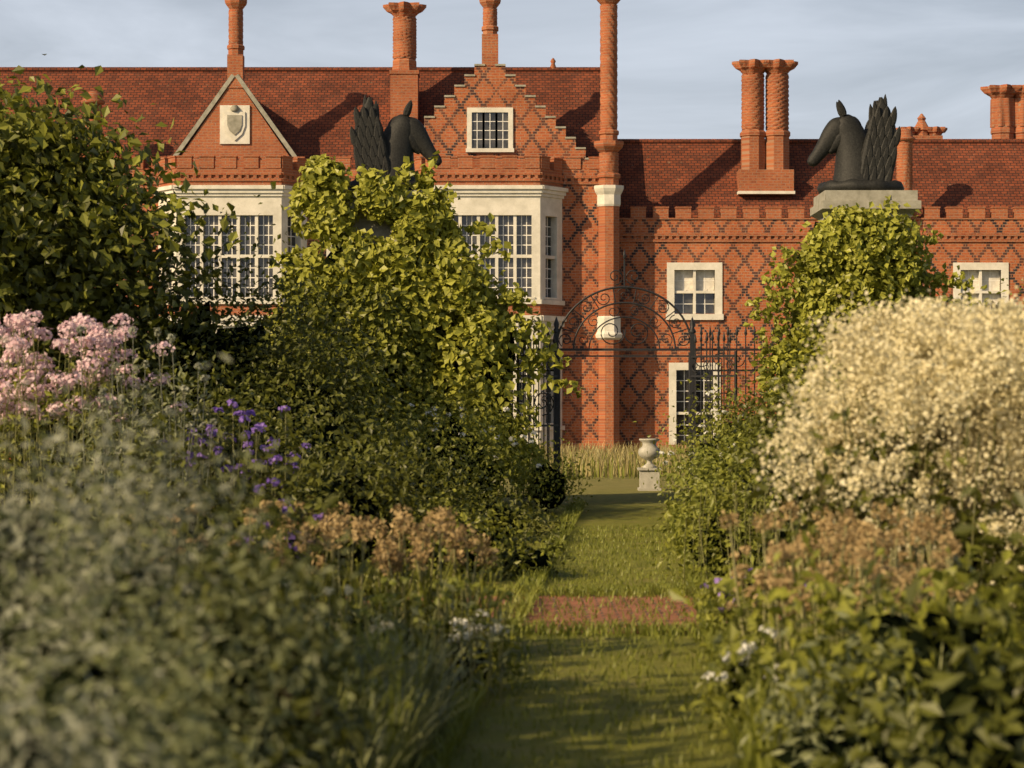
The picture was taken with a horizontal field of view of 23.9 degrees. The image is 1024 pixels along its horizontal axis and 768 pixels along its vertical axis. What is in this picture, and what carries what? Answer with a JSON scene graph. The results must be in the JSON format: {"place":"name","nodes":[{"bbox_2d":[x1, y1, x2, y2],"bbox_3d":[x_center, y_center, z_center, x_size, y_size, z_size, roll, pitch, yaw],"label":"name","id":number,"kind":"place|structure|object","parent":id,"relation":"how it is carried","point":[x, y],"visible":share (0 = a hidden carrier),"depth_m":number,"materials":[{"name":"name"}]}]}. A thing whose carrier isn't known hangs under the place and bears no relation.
{"place":"outdoors","nodes":[
{"label":"outdoors","id":0,"kind":"place"},
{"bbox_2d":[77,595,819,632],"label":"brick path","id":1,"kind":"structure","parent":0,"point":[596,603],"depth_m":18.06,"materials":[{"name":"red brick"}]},
{"bbox_2d":[63,466,848,767],"bbox_3d":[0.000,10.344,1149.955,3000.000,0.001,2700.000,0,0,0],"label":"ground","id":2,"kind":"structure","parent":0,"point":[617,501],"depth_m":13.34,"materials":[{"name":"green plant"}]},
{"bbox_2d":[0,54,275,404],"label":"shrub","id":3,"kind":"object","parent":2,"relation":"on","point":[54,188],"visible":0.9,"depth_m":29.15,"materials":[{"name":"green plant"}]},
{"bbox_2d":[261,150,584,489],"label":"climbing ivy","id":4,"kind":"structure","parent":2,"relation":"on","point":[450,301],"depth_m":35.86,"materials":[{"name":"green plant"}]},
{"bbox_2d":[0,190,920,468],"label":"gate piers","id":5,"kind":"structure","parent":2,"relation":"on","point":[834,198],"depth_m":36.33,"materials":[{"name":"stone"}]},
{"bbox_2d":[348,94,441,189],"bbox_3d":[-1.899,-3.651,37.029,1.219,1.528,1.215,0,-1,44],"label":"winged horse statue","id":6,"kind":"object","parent":5,"relation":"on","point":[389,147],"visible":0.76,"depth_m":36.81,"materials":[{"name":"grey stone"}]},
{"bbox_2d":[807,94,903,193],"bbox_3d":[5.349,-3.651,37.029,1.219,1.528,1.215,0,-1,-44],"label":"winged horse statue","id":7,"kind":"object","parent":5,"relation":"on","point":[865,158],"visible":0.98,"depth_m":36.78,"materials":[{"name":"grey stone"}]},
{"bbox_2d":[0,0,1023,456],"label":"hall","id":8,"kind":"structure","parent":2,"relation":"on","point":[560,182],"depth_m":65.56,"materials":[{"name":"brick"}]},
{"bbox_2d":[0,195,1023,767],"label":"border","id":9,"kind":"object","parent":2,"relation":"on","point":[90,677],"depth_m":12.29,"materials":[{"name":"green plant"}]},
{"bbox_2d":[495,249,790,502],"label":"iron gates","id":10,"kind":"object","parent":2,"relation":"on","point":[692,364],"visible":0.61,"depth_m":36.99,"materials":[{"name":"grey metal"}]},
{"bbox_2d":[637,439,661,490],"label":"stone urn","id":11,"kind":"object","parent":2,"relation":"on","point":[645,475],"visible":0.97,"depth_m":42.42,"materials":[{"name":"beige stone"}]},
{"bbox_2d":[743,195,987,424],"bbox_3d":[6.100,-0.630,36.631,5.295,5.822,2.330,0,0,0],"label":"pier ivy","id":12,"kind":"object","parent":2,"relation":"on","point":[859,252],"depth_m":35.98,"materials":[{"name":"green plant"}]},
{"bbox_2d":[0,0,1023,138],"label":"sky","id":13,"kind":"structure","parent":0,"point":[677,78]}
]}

